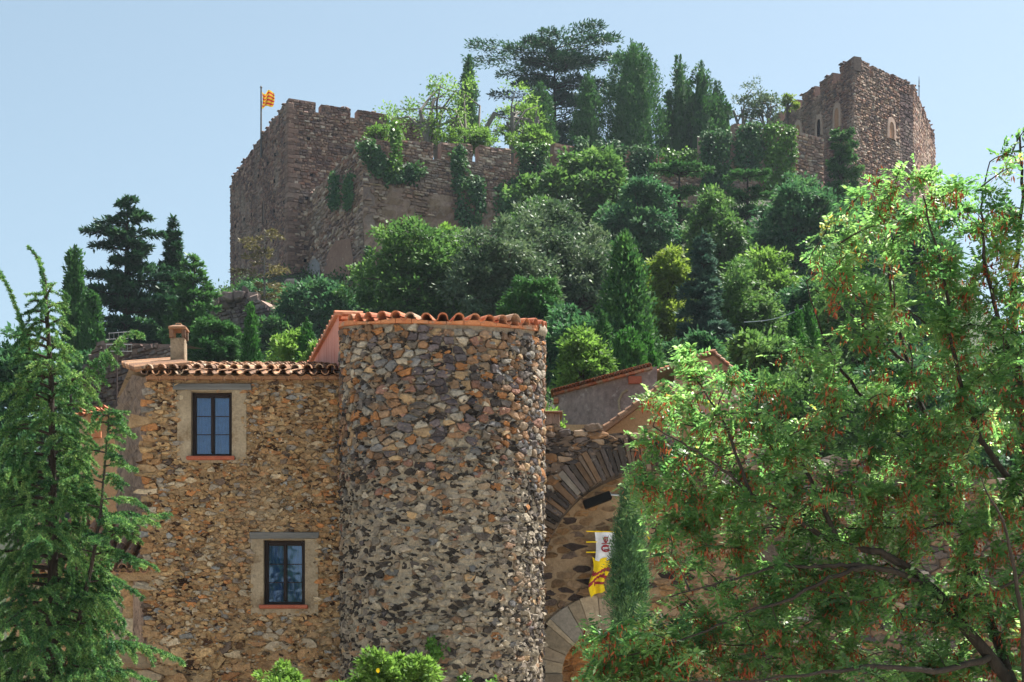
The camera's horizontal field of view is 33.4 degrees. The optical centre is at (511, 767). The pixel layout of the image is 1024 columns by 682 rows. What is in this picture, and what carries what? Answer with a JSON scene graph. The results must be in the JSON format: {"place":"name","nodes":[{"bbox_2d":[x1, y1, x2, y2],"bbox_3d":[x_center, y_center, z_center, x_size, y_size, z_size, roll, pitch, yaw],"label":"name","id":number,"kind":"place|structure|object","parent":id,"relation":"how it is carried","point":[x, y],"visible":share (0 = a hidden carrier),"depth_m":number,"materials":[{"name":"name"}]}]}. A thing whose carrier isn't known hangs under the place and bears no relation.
{"place":"outdoors","nodes":[
{"label":"outdoors","id":0,"kind":"place"},
{"bbox_2d":[0,244,185,681],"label":"deodar cedar","id":1,"kind":"object","parent":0,"point":[85,654],"visible":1,"depth_m":21.62,"materials":[{"name":"green plant"}]},
{"bbox_2d":[0,197,1005,680],"bbox_3d":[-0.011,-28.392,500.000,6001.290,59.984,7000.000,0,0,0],"label":"ground","id":2,"kind":"structure","parent":0,"point":[280,279],"depth_m":141.77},
{"bbox_2d":[0,321,82,543],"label":"bushy tree","id":3,"kind":"object","parent":2,"relation":"on","point":[7,373],"visible":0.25,"depth_m":61.48,"materials":[{"name":"green plant"}]},
{"bbox_2d":[59,244,88,375],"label":"cypress tree","id":4,"kind":"object","parent":2,"relation":"on","point":[74,287],"visible":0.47,"depth_m":85.55,"materials":[{"name":"green plant"}]},
{"bbox_2d":[57,348,94,395],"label":"bushy tree","id":5,"kind":"object","parent":2,"relation":"on","point":[84,354],"visible":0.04,"depth_m":72.84,"materials":[{"name":"green plant"}]},
{"bbox_2d":[4,518,156,681],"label":"lean to","id":6,"kind":"object","parent":2,"relation":"on","point":[133,614],"visible":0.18,"depth_m":33.24,"materials":[{"name":"stone"}]},
{"bbox_2d":[70,288,108,361],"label":"cypress tree","id":7,"kind":"object","parent":2,"relation":"on","point":[93,330],"visible":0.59,"depth_m":83.67,"materials":[{"name":"green plant"}]},
{"bbox_2d":[75,404,118,574],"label":"ochre house","id":8,"kind":"structure","parent":2,"relation":"on","point":[99,439],"depth_m":42.18,"materials":[{"name":"paint"}]},
{"bbox_2d":[78,194,183,343],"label":"cedar tree","id":9,"kind":"object","parent":2,"relation":"on","point":[125,296],"visible":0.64,"depth_m":99.42,"materials":[{"name":"green plant"}]},
{"bbox_2d":[60,341,201,514],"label":"house","id":10,"kind":"structure","parent":2,"relation":"on","point":[107,396],"depth_m":62.80,"materials":[{"name":"stone"}]},
{"bbox_2d":[152,213,191,327],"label":"fir tree","id":11,"kind":"object","parent":2,"relation":"on","point":[172,254],"visible":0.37,"depth_m":103.63,"materials":[{"name":"green plant"}]},
{"bbox_2d":[155,252,231,360],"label":"conifer tree","id":12,"kind":"object","parent":2,"relation":"on","point":[199,297],"visible":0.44,"depth_m":94.54,"materials":[{"name":"green plant"}]},
{"bbox_2d":[187,316,242,361],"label":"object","id":13,"kind":"object","parent":2,"relation":"on","point":[217,341],"visible":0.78,"depth_m":77.29,"materials":[{"name":"green plant"}]},
{"bbox_2d":[115,323,340,681],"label":"stone house","id":14,"kind":"structure","parent":2,"relation":"on","point":[237,464],"depth_m":33.08,"materials":[{"name":"stone"}]},
{"bbox_2d":[173,383,251,462],"bbox_3d":[-5.803,-6.670,33.483,1.536,1.858,0.975,0,0,0],"label":"window","id":15,"kind":"structure","parent":14,"relation":"in","point":[211,429],"depth_m":33.08,"materials":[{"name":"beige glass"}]},
{"bbox_2d":[249,532,318,614],"bbox_3d":[-4.414,-3.790,33.483,1.404,1.858,0.975,0,0,0],"label":"window","id":16,"kind":"structure","parent":14,"relation":"in","point":[284,570],"depth_m":33.08,"materials":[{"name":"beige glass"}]},
{"bbox_2d":[238,301,263,361],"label":"cypress tree","id":17,"kind":"object","parent":2,"relation":"on","point":[250,343],"visible":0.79,"depth_m":71.78,"materials":[{"name":"green plant"}]},
{"bbox_2d":[233,278,273,301],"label":"bush","id":18,"kind":"object","parent":2,"relation":"on","point":[252,288],"visible":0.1,"depth_m":127.47,"materials":[{"name":"green plant"}]},
{"bbox_2d":[210,279,297,338],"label":"rock","id":19,"kind":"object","parent":2,"relation":"on","point":[233,299],"depth_m":110.95,"materials":[{"name":"stone"}]},
{"bbox_2d":[228,227,289,308],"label":"tree","id":20,"kind":"object","parent":2,"relation":"on","point":[268,251],"visible":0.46,"depth_m":111.77,"materials":[{"name":"green plant"}]},
{"bbox_2d":[257,312,291,359],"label":"bush","id":21,"kind":"object","parent":2,"relation":"on","point":[270,328],"visible":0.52,"depth_m":105.40,"materials":[{"name":"green plant"}]},
{"bbox_2d":[251,658,310,681],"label":"bush","id":22,"kind":"object","parent":2,"relation":"on","point":[286,672],"visible":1,"depth_m":28.93,"materials":[{"name":"green plant"}]},
{"bbox_2d":[265,325,304,361],"bbox_3d":[-8.492,-13.304,63.974,2.114,6.535,2.137,0,0,15],"label":"bush","id":23,"kind":"object","parent":2,"relation":"on","point":[285,347],"visible":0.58,"depth_m":63.56,"materials":[{"name":"green plant"}]},
{"bbox_2d":[294,316,316,361],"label":"cypress tree","id":24,"kind":"object","parent":2,"relation":"on","point":[302,342],"visible":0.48,"depth_m":61.86,"materials":[{"name":"green plant"}]},
{"bbox_2d":[257,272,360,338],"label":"laurel tree","id":25,"kind":"object","parent":2,"relation":"on","point":[317,303],"visible":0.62,"depth_m":106.75,"materials":[{"name":"green plant"}]},
{"bbox_2d":[229,98,422,283],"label":"castle tower","id":26,"kind":"structure","parent":2,"relation":"on","point":[306,147],"depth_m":151.98,"materials":[{"name":"stone"}]},
{"bbox_2d":[260,86,274,157],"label":"flag","id":27,"kind":"object","parent":26,"relation":"attached to","point":[268,97],"visible":1,"depth_m":157.94,"materials":[{"name":"orange fabric"}]},
{"bbox_2d":[360,121,408,141],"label":"shrub","id":28,"kind":"object","parent":2,"relation":"on","point":[379,132],"visible":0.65,"depth_m":143.06,"materials":[{"name":"green plant"}]},
{"bbox_2d":[327,644,445,681],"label":"bush","id":29,"kind":"object","parent":2,"relation":"on","point":[399,666],"visible":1,"depth_m":28.21,"materials":[{"name":"green plant"}]},
{"bbox_2d":[331,214,479,319],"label":"broadleaf tree","id":30,"kind":"object","parent":2,"relation":"on","point":[422,260],"visible":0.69,"depth_m":86.52,"materials":[{"name":"green plant"}]},
{"bbox_2d":[307,310,548,681],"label":"round tower","id":31,"kind":"structure","parent":2,"relation":"on","point":[442,476],"depth_m":31.49,"materials":[{"name":"stone"}]},
{"bbox_2d":[425,635,497,681],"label":"creeper","id":32,"kind":"object","parent":31,"relation":"attached to","point":[436,652],"visible":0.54,"depth_m":31.07,"materials":[{"name":"green plant"}]},
{"bbox_2d":[373,66,495,158],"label":"shrubby tree","id":33,"kind":"object","parent":2,"relation":"on","point":[429,125],"visible":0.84,"depth_m":149.04,"materials":[{"name":"green plant"}]},
{"bbox_2d":[417,221,469,281],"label":"broadleaf tree","id":34,"kind":"object","parent":2,"relation":"on","point":[445,226],"visible":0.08,"depth_m":90.39,"materials":[{"name":"green plant"}]},
{"bbox_2d":[433,122,500,156],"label":"shrub","id":35,"kind":"object","parent":2,"relation":"on","point":[483,136],"visible":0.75,"depth_m":146.02,"materials":[{"name":"green plant"}]},
{"bbox_2d":[455,53,482,155],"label":"cypress tree","id":36,"kind":"object","parent":2,"relation":"on","point":[467,69],"visible":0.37,"depth_m":165.54,"materials":[{"name":"green plant"}]},
{"bbox_2d":[429,210,566,317],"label":"holm oak","id":37,"kind":"object","parent":2,"relation":"on","point":[488,269],"visible":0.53,"depth_m":84.43,"materials":[{"name":"green plant"}]},
{"bbox_2d":[480,78,548,163],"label":"shrubby tree","id":38,"kind":"object","parent":2,"relation":"on","point":[514,118],"visible":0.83,"depth_m":151.09,"materials":[{"name":"green plant"}]},
{"bbox_2d":[502,121,555,152],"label":"shrub","id":39,"kind":"object","parent":2,"relation":"on","point":[533,133],"visible":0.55,"depth_m":145.12,"materials":[{"name":"green plant"}]},
{"bbox_2d":[495,274,564,319],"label":"tree","id":40,"kind":"object","parent":2,"relation":"on","point":[529,298],"visible":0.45,"depth_m":69.23,"materials":[{"name":"green plant"}]},
{"bbox_2d":[508,194,572,247],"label":"shrub","id":41,"kind":"object","parent":2,"relation":"on","point":[538,198],"visible":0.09,"depth_m":120.78,"materials":[{"name":"green plant"}]},
{"bbox_2d":[523,81,559,162],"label":"cypress tree","id":42,"kind":"object","parent":2,"relation":"on","point":[544,99],"visible":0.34,"depth_m":164.34,"materials":[{"name":"green plant"}]},
{"bbox_2d":[460,17,627,145],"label":"cedar tree","id":43,"kind":"object","parent":2,"relation":"on","point":[565,61],"visible":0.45,"depth_m":174.88,"materials":[{"name":"green plant"}]},
{"bbox_2d":[64,185,1023,519],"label":"undergrowth","id":44,"kind":"object","parent":2,"relation":"on","point":[548,395],"visible":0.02,"depth_m":128.83,"materials":[{"name":"green plant"}]},
{"bbox_2d":[307,123,795,286],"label":"curtain wall","id":45,"kind":"structure","parent":2,"relation":"on","point":[341,237],"depth_m":139.49,"materials":[{"name":"stone"}]},
{"bbox_2d":[325,170,342,211],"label":"ivy","id":46,"kind":"object","parent":45,"relation":"attached to","point":[333,198],"visible":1,"depth_m":141.61,"materials":[{"name":"green plant"}]},
{"bbox_2d":[341,168,355,212],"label":"ivy","id":47,"kind":"object","parent":45,"relation":"attached to","point":[347,187],"visible":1,"depth_m":137.88,"materials":[{"name":"green plant"}]},
{"bbox_2d":[354,137,428,188],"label":"ivy","id":48,"kind":"object","parent":45,"relation":"attached to","point":[376,162],"visible":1,"depth_m":136.32,"materials":[{"name":"green plant"}]},
{"bbox_2d":[386,116,405,180],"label":"ivy","id":49,"kind":"object","parent":45,"relation":"attached to","point":[395,143],"visible":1,"depth_m":136.81,"materials":[{"name":"green plant"}]},
{"bbox_2d":[447,139,487,232],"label":"ivy","id":50,"kind":"object","parent":45,"relation":"attached to","point":[476,189],"visible":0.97,"depth_m":139.64,"materials":[{"name":"green plant"}]},
{"bbox_2d":[491,147,547,227],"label":"ivy","id":51,"kind":"object","parent":45,"relation":"attached to","point":[523,168],"visible":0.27,"depth_m":141.79,"materials":[{"name":"green plant"}]},
{"bbox_2d":[513,139,551,161],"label":"ivy","id":52,"kind":"object","parent":45,"relation":"attached to","point":[531,147],"visible":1,"depth_m":142.50,"materials":[{"name":"green plant"}]},
{"bbox_2d":[570,135,628,180],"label":"ivy","id":53,"kind":"object","parent":45,"relation":"attached to","point":[621,152],"visible":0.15,"depth_m":146.14,"materials":[{"name":"green plant"}]},
{"bbox_2d":[626,141,658,180],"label":"ivy","id":54,"kind":"object","parent":45,"relation":"attached to","point":[641,157],"visible":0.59,"depth_m":147.63,"materials":[{"name":"green plant"}]},
{"bbox_2d":[659,145,700,177],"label":"ivy","id":55,"kind":"object","parent":45,"relation":"attached to","point":[688,155],"visible":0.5,"depth_m":149.19,"materials":[{"name":"green plant"}]},
{"bbox_2d":[697,126,734,193],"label":"ivy","id":56,"kind":"object","parent":45,"relation":"attached to","point":[709,154],"visible":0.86,"depth_m":150.66,"materials":[{"name":"green plant"}]},
{"bbox_2d":[732,116,765,171],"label":"ivy","id":57,"kind":"object","parent":45,"relation":"attached to","point":[749,137],"visible":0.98,"depth_m":152.22,"materials":[{"name":"green plant"}]},
{"bbox_2d":[761,118,799,191],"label":"ivy","id":58,"kind":"object","parent":45,"relation":"attached to","point":[775,153],"visible":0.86,"depth_m":153.67,"materials":[{"name":"green plant"}]},
{"bbox_2d":[494,193,613,326],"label":"holm oak","id":59,"kind":"object","parent":2,"relation":"on","point":[582,261],"visible":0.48,"depth_m":90.28,"materials":[{"name":"green plant"}]},
{"bbox_2d":[545,411,562,425],"bbox_3d":[0.922,-7.870,43.450,0.701,2.381,1.100,0,0,0],"label":"chimney","id":60,"kind":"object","parent":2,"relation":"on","point":[553,417],"depth_m":43.00,"materials":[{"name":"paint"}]},
{"bbox_2d":[494,142,631,245],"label":"fig tree","id":61,"kind":"object","parent":2,"relation":"on","point":[588,180],"visible":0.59,"depth_m":125.83,"materials":[{"name":"green plant"}]},
{"bbox_2d":[543,301,596,388],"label":"bushy tree","id":62,"kind":"object","parent":2,"relation":"on","point":[560,323],"visible":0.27,"depth_m":65.27,"materials":[{"name":"green plant"}]},
{"bbox_2d":[549,321,620,390],"bbox_3d":[2.507,-11.899,58.920,2.511,7.069,2.158,0,0,43],"label":"bush","id":63,"kind":"object","parent":2,"relation":"on","point":[584,354],"visible":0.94,"depth_m":58.54,"materials":[{"name":"green plant"}]},
{"bbox_2d":[567,70,607,152],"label":"cypress tree","id":64,"kind":"object","parent":2,"relation":"on","point":[588,122],"visible":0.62,"depth_m":164.15,"materials":[{"name":"green plant"}]},
{"bbox_2d":[550,363,656,430],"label":"apse house","id":65,"kind":"structure","parent":2,"relation":"on","point":[603,399],"depth_m":46.28,"materials":[{"name":"grey paint"}]},
{"bbox_2d":[591,308,615,354],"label":"cypress tree","id":66,"kind":"object","parent":2,"relation":"on","point":[602,326],"visible":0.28,"depth_m":61.83,"materials":[{"name":"green plant"}]},
{"bbox_2d":[600,476,656,656],"bbox_3d":[1.956,-1.534,28.986,1.044,6.867,0.995,0,0,-31],"label":"cypress tree","id":67,"kind":"object","parent":2,"relation":"on","point":[629,572],"visible":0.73,"depth_m":28.84,"materials":[{"name":"green plant"}]},
{"bbox_2d":[588,228,670,367],"bbox_3d":[4.141,-15.144,64.002,3.635,10.247,3.515,0,0,0],"label":"cypress tree","id":68,"kind":"object","parent":2,"relation":"on","point":[625,301],"visible":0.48,"depth_m":63.40,"materials":[{"name":"green plant"}]},
{"bbox_2d":[608,323,650,371],"bbox_3d":[4.142,-12.474,61.053,1.832,6.888,1.872,0,0,34],"label":"cypress tree","id":69,"kind":"object","parent":2,"relation":"on","point":[630,352],"visible":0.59,"depth_m":60.60,"materials":[{"name":"green plant"}]},
{"bbox_2d":[590,171,683,264],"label":"evergreen tree","id":70,"kind":"object","parent":2,"relation":"on","point":[643,212],"visible":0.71,"depth_m":116.56,"materials":[{"name":"green plant"}]},
{"bbox_2d":[597,38,679,161],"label":"cypress tree","id":71,"kind":"object","parent":2,"relation":"on","point":[635,102],"visible":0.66,"depth_m":166.24,"materials":[{"name":"green plant"}]},
{"bbox_2d":[640,331,660,368],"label":"cypress tree","id":72,"kind":"object","parent":2,"relation":"on","point":[652,358],"visible":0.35,"depth_m":61.77,"materials":[{"name":"green plant"}]},
{"bbox_2d":[602,382,725,442],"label":"ochre gable","id":73,"kind":"structure","parent":2,"relation":"on","point":[621,421],"depth_m":40.00,"materials":[{"name":"concrete"}]},
{"bbox_2d":[643,242,697,365],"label":"broadleaf tree","id":74,"kind":"object","parent":2,"relation":"on","point":[669,268],"visible":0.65,"depth_m":79.31,"materials":[{"name":"green plant"}]},
{"bbox_2d":[648,159,714,266],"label":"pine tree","id":75,"kind":"object","parent":2,"relation":"on","point":[679,168],"visible":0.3,"depth_m":123.55,"materials":[{"name":"green plant"}]},
{"bbox_2d":[655,53,735,159],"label":"conifer tree","id":76,"kind":"object","parent":2,"relation":"on","point":[692,115],"visible":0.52,"depth_m":169.01,"materials":[{"name":"green plant"}]},
{"bbox_2d":[661,323,732,365],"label":"bush","id":77,"kind":"object","parent":2,"relation":"on","point":[702,339],"visible":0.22,"depth_m":67.04,"materials":[{"name":"green plant"}]},
{"bbox_2d":[657,349,743,447],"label":"tiled house","id":78,"kind":"structure","parent":2,"relation":"on","point":[715,358],"depth_m":54.00,"materials":[{"name":"red tile"}]},
{"bbox_2d":[672,228,737,364],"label":"blue fir","id":79,"kind":"object","parent":2,"relation":"on","point":[703,311],"visible":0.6,"depth_m":75.62,"materials":[{"name":"green plant"}]},
{"bbox_2d":[678,182,759,285],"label":"broadleaf tree","id":80,"kind":"object","parent":2,"relation":"on","point":[713,218],"visible":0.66,"depth_m":110.92,"materials":[{"name":"green plant"}]},
{"bbox_2d":[689,254,789,365],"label":"broadleaf tree","id":81,"kind":"object","parent":2,"relation":"on","point":[737,312],"visible":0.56,"depth_m":79.09,"materials":[{"name":"green plant"}]},
{"bbox_2d":[721,167,777,280],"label":"pine tree","id":82,"kind":"object","parent":2,"relation":"on","point":[739,195],"visible":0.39,"depth_m":125.64,"materials":[{"name":"green plant"}]},
{"bbox_2d":[726,75,785,127],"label":"sparse tree","id":83,"kind":"object","parent":2,"relation":"on","point":[758,107],"visible":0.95,"depth_m":165.28,"materials":[{"name":"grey plant"}]},
{"bbox_2d":[718,326,797,450],"bbox_3d":[8.386,-11.527,58.023,2.390,6.992,2.831,0,0,-30],"label":"tree","id":84,"kind":"object","parent":2,"relation":"on","point":[751,345],"visible":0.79,"depth_m":57.62,"materials":[{"name":"green plant"}]},
{"bbox_2d":[739,242,806,334],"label":"broadleaf tree","id":85,"kind":"object","parent":2,"relation":"on","point":[768,267],"visible":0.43,"depth_m":93.07,"materials":[{"name":"green plant"}]},
{"bbox_2d":[543,423,1023,681],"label":"gate wall","id":86,"kind":"structure","parent":2,"relation":"on","point":[587,461],"depth_m":34.33,"materials":[{"name":"stone"}]},
{"bbox_2d":[583,491,652,508],"bbox_3d":[2.317,-5.388,34.505,1.833,0.351,0.317,0,0,-13],"label":"floodlight","id":87,"kind":"object","parent":86,"relation":"attached to","point":[596,500],"visible":0.67,"depth_m":34.27,"materials":[{"name":"metal"}]},
{"bbox_3d":[2.148,-4.711,34.590,1.290,0.180,0.107,0,0,0],"label":"banner rod","id":88,"kind":"object","parent":86,"relation":"attached to","visible":0},
{"bbox_2d":[595,532,613,560],"bbox_3d":[1.890,-4.476,34.599,0.424,0.597,0.105,0,0,0],"label":"white banner","id":89,"kind":"object","parent":88,"relation":"hanging from","point":[602,546],"visible":0.7,"depth_m":34.59,"materials":[{"name":"fabric"}]},
{"bbox_3d":[1.618,-4.369,34.605,0.233,0.031,0.077,0,0,0],"label":"banner rod","id":90,"kind":"object","parent":86,"relation":"attached to","visible":0},
{"bbox_2d":[588,557,610,596],"bbox_3d":[1.786,-3.856,34.606,0.473,0.835,0.114,0,0,0],"label":"yellow banner","id":91,"kind":"object","parent":90,"relation":"hanging from","point":[595,586],"visible":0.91,"depth_m":34.60,"materials":[{"name":"fabric"}]},
{"bbox_2d":[778,92,799,127],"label":"shrub","id":92,"kind":"object","parent":2,"relation":"on","point":[787,100],"visible":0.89,"depth_m":171.93,"materials":[{"name":"green plant"}]},
{"bbox_2d":[765,273,830,338],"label":"bush","id":93,"kind":"object","parent":2,"relation":"on","point":[799,295],"visible":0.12,"depth_m":83.83,"materials":[{"name":"green plant"}]},
{"bbox_2d":[787,304,808,378],"bbox_3d":[10.026,-12.506,60.015,0.945,7.612,0.965,0,0,37],"label":"cypress tree","id":94,"kind":"object","parent":2,"relation":"on","point":[795,327],"visible":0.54,"depth_m":59.85,"materials":[{"name":"green plant"}]},
{"bbox_2d":[746,170,869,278],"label":"evergreen tree","id":95,"kind":"object","parent":2,"relation":"on","point":[794,213],"visible":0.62,"depth_m":114.56,"materials":[{"name":"green plant"}]},
{"bbox_2d":[795,132,824,188],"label":"wall stub","id":96,"kind":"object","parent":2,"relation":"on","point":[811,158],"depth_m":157.08,"materials":[{"name":"stone"}]},
{"bbox_2d":[802,301,821,365],"bbox_3d":[10.616,-12.867,60.985,0.884,7.675,1.052,0,0,-20],"label":"cypress tree","id":97,"kind":"object","parent":2,"relation":"on","point":[813,332],"visible":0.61,"depth_m":60.82,"materials":[{"name":"green plant"}]},
{"bbox_2d":[745,340,894,459],"bbox_3d":[9.881,-10.647,55.981,4.590,6.552,4.954,0,0,-43],"label":"broadleaf tree","id":98,"kind":"object","parent":2,"relation":"on","point":[804,374],"visible":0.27,"depth_m":55.31,"materials":[{"name":"green plant"}]},
{"bbox_2d":[819,126,870,215],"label":"tree","id":99,"kind":"object","parent":2,"relation":"on","point":[843,154],"visible":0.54,"depth_m":141.56,"materials":[{"name":"green plant"}]},
{"bbox_2d":[769,56,935,228],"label":"castle keep","id":100,"kind":"structure","parent":2,"relation":"on","point":[883,112],"depth_m":168.99,"materials":[{"name":"stone"}]},
{"bbox_2d":[816,195,903,279],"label":"bush","id":101,"kind":"object","parent":2,"relation":"on","point":[874,270],"visible":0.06,"depth_m":116.96,"materials":[{"name":"green plant"}]},
{"bbox_2d":[804,271,923,442],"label":"broadleaf tree","id":102,"kind":"object","parent":2,"relation":"on","point":[827,321],"visible":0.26,"depth_m":76.62,"materials":[{"name":"green plant"}]},
{"bbox_2d":[863,201,967,358],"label":"tree","id":103,"kind":"object","parent":2,"relation":"on","point":[911,275],"visible":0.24,"depth_m":94.90,"materials":[{"name":"green plant"}]},
{"bbox_2d":[852,341,1013,473],"bbox_3d":[15.042,-12.451,62.021,6.460,6.285,5.214,0,0,-29],"label":"bushy tree","id":104,"kind":"object","parent":2,"relation":"on","point":[929,402],"visible":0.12,"depth_m":61.19,"materials":[{"name":"green plant"}]},
{"bbox_2d":[948,338,1023,477],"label":"broadleaf tree","id":105,"kind":"object","parent":2,"relation":"on","point":[1008,452],"visible":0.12,"depth_m":65.20,"materials":[{"name":"green plant"}]},
{"bbox_2d":[0,0,1023,451],"label":"sky","id":106,"kind":"structure","parent":0,"point":[157,102],"materials":[{"name":"blue"}]},
{"bbox_2d":[571,127,1023,681],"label":"locust tree","id":107,"kind":"object","parent":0,"point":[645,649],"visible":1,"depth_m":17.89,"materials":[{"name":"green plant"}]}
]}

